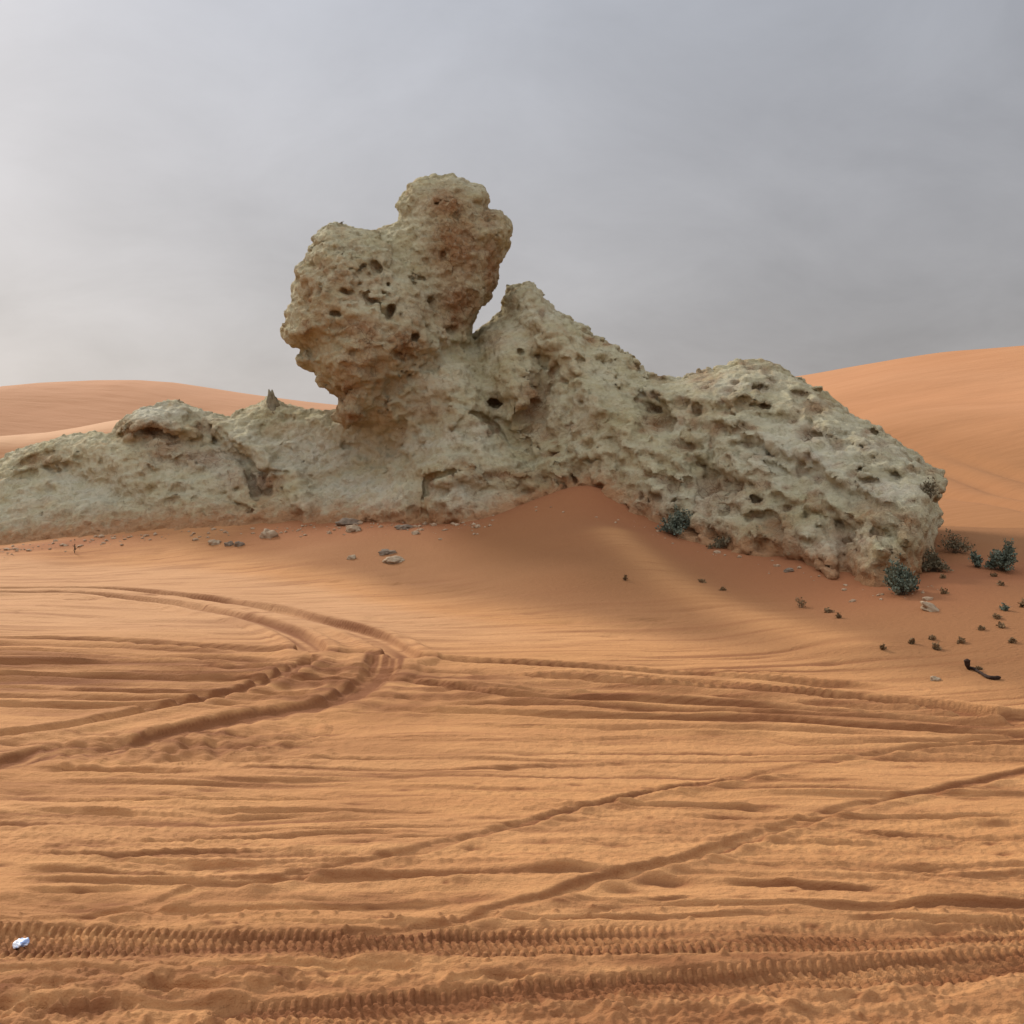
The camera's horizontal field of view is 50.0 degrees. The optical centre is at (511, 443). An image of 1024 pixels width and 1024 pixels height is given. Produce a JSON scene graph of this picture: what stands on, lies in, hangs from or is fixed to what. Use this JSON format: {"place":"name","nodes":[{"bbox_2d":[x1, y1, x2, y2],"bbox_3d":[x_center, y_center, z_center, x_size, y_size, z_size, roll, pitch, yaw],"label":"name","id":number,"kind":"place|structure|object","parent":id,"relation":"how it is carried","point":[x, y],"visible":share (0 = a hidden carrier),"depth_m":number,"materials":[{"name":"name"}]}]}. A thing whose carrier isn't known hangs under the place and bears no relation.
{"place":"outdoors","nodes":[
{"label":"outdoors","id":0,"kind":"place"},
{"bbox_2d":[0,420,118,458],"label":"dune","id":1,"kind":"structure","parent":0,"point":[9,443],"depth_m":35.17,"materials":[{"name":"orange sand"}]},
{"bbox_2d":[0,380,336,435],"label":"dune","id":2,"kind":"structure","parent":0,"point":[43,407],"depth_m":63.32,"materials":[{"name":"orange sand"}]},
{"bbox_2d":[0,485,1023,1023],"bbox_3d":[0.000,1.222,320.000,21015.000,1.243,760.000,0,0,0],"label":"sand ground","id":3,"kind":"structure","parent":0,"point":[540,763],"depth_m":5.56,"materials":[{"name":"orange sand"}]},
{"bbox_2d":[12,937,29,948],"bbox_3d":[-1.672,1.701,3.740,0.054,0.026,0.046,-11,10,-22],"label":"litter scrap","id":4,"kind":"object","parent":3,"relation":"on","point":[19,942],"visible":1,"depth_m":3.73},
{"bbox_2d":[208,539,220,545],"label":"stone","id":5,"kind":"object","parent":3,"relation":"on","point":[213,542],"visible":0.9,"depth_m":16.33,"materials":[{"name":"beige stone"}]},
{"bbox_2d":[224,541,233,545],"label":"stone","id":6,"kind":"object","parent":3,"relation":"on","point":[230,543],"visible":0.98,"depth_m":16.19,"materials":[{"name":"grey stone"}]},
{"bbox_2d":[234,541,244,546],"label":"stone","id":7,"kind":"object","parent":3,"relation":"on","point":[237,543],"visible":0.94,"depth_m":16.10,"materials":[{"name":"grey stone"}]},
{"bbox_2d":[259,528,277,538],"bbox_3d":[-3.634,1.386,16.448,0.283,0.237,0.227,0,0,0],"label":"stone","id":8,"kind":"object","parent":3,"relation":"on","point":[267,533],"visible":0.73,"depth_m":16.37,"materials":[{"name":"beige stone"}]},
{"bbox_2d":[335,518,359,525],"bbox_3d":[-2.481,1.214,16.795,0.441,0.158,0.335,0,0,0],"label":"stone","id":9,"kind":"object","parent":3,"relation":"on","point":[346,521],"visible":0.74,"depth_m":16.67,"materials":[{"name":"grey stone"}]},
{"bbox_2d":[347,555,355,559],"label":"stone","id":10,"kind":"object","parent":3,"relation":"on","point":[349,557],"visible":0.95,"depth_m":14.63,"materials":[{"name":"beige stone"}]},
{"bbox_2d":[345,525,360,532],"bbox_3d":[-2.343,1.276,16.229,0.238,0.152,0.189,0,0,0],"label":"stone","id":11,"kind":"object","parent":3,"relation":"on","point":[351,528],"visible":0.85,"depth_m":16.17,"materials":[{"name":"beige stone"}]},
{"bbox_2d":[378,549,396,555],"bbox_3d":[-1.663,1.468,14.712,0.255,0.117,0.166,0,0,0],"label":"stone","id":12,"kind":"object","parent":3,"relation":"on","point":[382,552],"visible":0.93,"depth_m":14.66,"materials":[{"name":"grey stone"}]},
{"bbox_2d":[382,556,403,563],"bbox_3d":[-1.524,1.523,14.285,0.276,0.134,0.275,0,0,43],"label":"stone","id":13,"kind":"object","parent":3,"relation":"on","point":[393,559],"visible":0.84,"depth_m":14.21,"materials":[{"name":"beige stone"}]},
{"bbox_2d":[394,524,413,529],"bbox_3d":[-1.571,1.231,16.039,0.310,0.112,0.235,0,0,0],"label":"stone","id":14,"kind":"object","parent":3,"relation":"on","point":[404,526],"visible":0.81,"depth_m":15.97,"materials":[{"name":"grey stone"}]},
{"bbox_2d":[0,507,937,601],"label":"rubble","id":15,"kind":"object","parent":3,"relation":"on","point":[927,598],"visible":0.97,"depth_m":16.38,"materials":[{"name":"stone"}]},
{"bbox_2d":[0,173,947,586],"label":"weathered rock","id":16,"kind":"object","parent":3,"relation":"on","point":[442,413],"visible":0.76,"depth_m":16.86,"materials":[{"name":"beige stone"}]},
{"bbox_2d":[266,389,279,413],"bbox_3d":[-4.191,-0.696,19.332,0.241,0.549,0.283,0,0,-42],"label":"stone","id":17,"kind":"object","parent":16,"relation":"on","point":[272,401],"visible":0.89,"depth_m":19.27,"materials":[{"name":"grey stone"}]},
{"bbox_2d":[919,477,940,498],"bbox_3d":[4.666,0.484,12.240,0.333,0.256,0.212,0,0,-43],"label":"desert bush","id":18,"kind":"object","parent":16,"relation":"on","point":[932,489],"visible":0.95,"depth_m":12.21,"materials":[{"name":"green plant"}]},
{"bbox_2d":[655,504,692,536],"bbox_3d":[2.038,0.984,14.042,0.502,0.430,0.596,0,0,-40],"label":"desert bush","id":19,"kind":"object","parent":3,"relation":"on","point":[674,526],"visible":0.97,"depth_m":13.95,"materials":[{"name":"green plant"}]},
{"bbox_2d":[706,536,730,548],"bbox_3d":[2.495,1.202,13.345,0.325,0.186,0.334,0,0,0],"label":"desert bush","id":20,"kind":"object","parent":3,"relation":"on","point":[722,542],"visible":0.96,"depth_m":13.26,"materials":[{"name":"green plant"}]},
{"bbox_2d":[783,568,793,572],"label":"stone","id":21,"kind":"object","parent":3,"relation":"on","point":[786,570],"visible":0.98,"depth_m":11.91,"materials":[{"name":"grey stone"}]},
{"bbox_2d":[795,597,806,607],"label":"dry tuft","id":22,"kind":"object","parent":3,"relation":"on","point":[801,603],"visible":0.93,"depth_m":10.46,"materials":[{"name":"brown plant"}]},
{"bbox_2d":[824,607,834,612],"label":"dry tuft","id":23,"kind":"object","parent":3,"relation":"on","point":[828,610],"visible":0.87,"depth_m":10.10,"materials":[{"name":"brown plant"}]},
{"bbox_2d":[882,553,920,595],"bbox_3d":[3.699,1.240,10.384,0.372,0.425,0.397,0,0,0],"label":"desert bush","id":24,"kind":"object","parent":3,"relation":"on","point":[898,580],"visible":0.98,"depth_m":10.34,"materials":[{"name":"green plant"}]},
{"bbox_2d":[908,638,914,643],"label":"dry tuft","id":25,"kind":"object","parent":3,"relation":"on","point":[911,641],"visible":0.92,"depth_m":8.69,"materials":[{"name":"brown plant"}]},
{"bbox_2d":[920,601,938,611],"bbox_3d":[3.681,1.449,9.643,0.192,0.141,0.180,0,0,0],"label":"stone","id":26,"kind":"object","parent":3,"relation":"on","point":[928,606],"visible":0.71,"depth_m":9.60,"materials":[{"name":"beige stone"}]},
{"bbox_2d":[928,634,936,639],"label":"dry tuft","id":27,"kind":"object","parent":3,"relation":"on","point":[932,637],"visible":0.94,"depth_m":8.74,"materials":[{"name":"brown plant"}]},
{"bbox_2d":[930,676,940,680],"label":"stone","id":28,"kind":"object","parent":3,"relation":"on","point":[933,678],"visible":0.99,"depth_m":7.78,"materials":[{"name":"beige stone"}]},
{"bbox_2d":[932,642,941,649],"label":"dry tuft","id":29,"kind":"object","parent":3,"relation":"on","point":[935,645],"visible":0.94,"depth_m":8.52,"materials":[{"name":"brown plant"}]},
{"bbox_2d":[922,545,953,571],"bbox_3d":[4.425,1.215,11.487,0.360,0.308,0.221,0,0,13],"label":"desert bush","id":30,"kind":"object","parent":3,"relation":"on","point":[932,561],"visible":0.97,"depth_m":11.46,"materials":[{"name":"green plant"}]},
{"bbox_2d":[939,587,949,593],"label":"dry tuft","id":31,"kind":"object","parent":3,"relation":"on","point":[942,590],"visible":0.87,"depth_m":10.23,"materials":[{"name":"brown plant"}]},
{"bbox_2d":[938,528,974,553],"bbox_3d":[5.159,1.136,12.746,0.358,0.318,0.494,0,0,0],"label":"desert bush","id":32,"kind":"object","parent":3,"relation":"on","point":[954,546],"visible":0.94,"depth_m":12.70,"materials":[{"name":"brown plant"}]},
{"bbox_2d":[957,636,965,643],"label":"dry tuft","id":33,"kind":"object","parent":3,"relation":"on","point":[961,640],"visible":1,"depth_m":8.59,"materials":[{"name":"brown plant"}]},
{"bbox_2d":[968,549,983,567],"bbox_3d":[4.946,1.229,11.699,0.172,0.232,0.227,0,0,18],"label":"desert bush","id":34,"kind":"object","parent":3,"relation":"on","point":[977,560],"visible":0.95,"depth_m":11.68,"materials":[{"name":"green plant"}]},
{"bbox_2d":[977,625,985,630],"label":"dry tuft","id":35,"kind":"object","parent":3,"relation":"on","point":[980,627],"visible":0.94,"depth_m":8.85,"materials":[{"name":"brown plant"}]},
{"bbox_2d":[964,659,1000,679],"bbox_3d":[3.339,1.603,7.810,0.074,0.093,0.344,0,0,-13],"label":"dead root","id":36,"kind":"object","parent":3,"relation":"on","point":[967,664],"visible":1,"depth_m":7.82,"materials":[{"name":"brown wood"}]},
{"bbox_2d":[992,613,1002,618],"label":"dry tuft","id":37,"kind":"object","parent":3,"relation":"on","point":[996,616],"visible":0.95,"depth_m":9.15,"materials":[{"name":"brown plant"}]},
{"bbox_2d":[996,580,1004,585],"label":"dry tuft","id":38,"kind":"object","parent":3,"relation":"on","point":[1000,583],"visible":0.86,"depth_m":10.50,"materials":[{"name":"brown plant"}]},
{"bbox_2d":[984,538,1017,571],"bbox_3d":[5.116,1.166,11.485,0.298,0.387,0.393,0,0,-36],"label":"desert bush","id":39,"kind":"object","parent":3,"relation":"on","point":[1003,560],"visible":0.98,"depth_m":11.43,"materials":[{"name":"green plant"}]},
{"bbox_2d":[996,621,1005,627],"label":"dry tuft","id":40,"kind":"object","parent":3,"relation":"on","point":[1000,625],"visible":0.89,"depth_m":8.88,"materials":[{"name":"brown plant"}]},
{"bbox_2d":[999,602,1010,610],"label":"dry tuft","id":41,"kind":"object","parent":3,"relation":"on","point":[1004,607],"visible":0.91,"depth_m":9.39,"materials":[{"name":"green plant"}]},
{"bbox_2d":[1008,637,1016,642],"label":"dry tuft","id":42,"kind":"object","parent":3,"relation":"on","point":[1011,640],"visible":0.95,"depth_m":8.45,"materials":[{"name":"brown plant"}]},
{"bbox_2d":[1017,598,1023,606],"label":"dry tuft","id":43,"kind":"object","parent":3,"relation":"on","point":[1021,604],"visible":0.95,"depth_m":9.48,"materials":[{"name":"brown plant"}]},
{"bbox_2d":[0,0,1023,404],"label":"sky","id":44,"kind":"structure","parent":0,"point":[805,187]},
{"bbox_2d":[795,346,1023,527],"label":"dune","id":45,"kind":"structure","parent":0,"point":[957,417],"depth_m":27.21,"materials":[{"name":"orange sand"}]}
]}

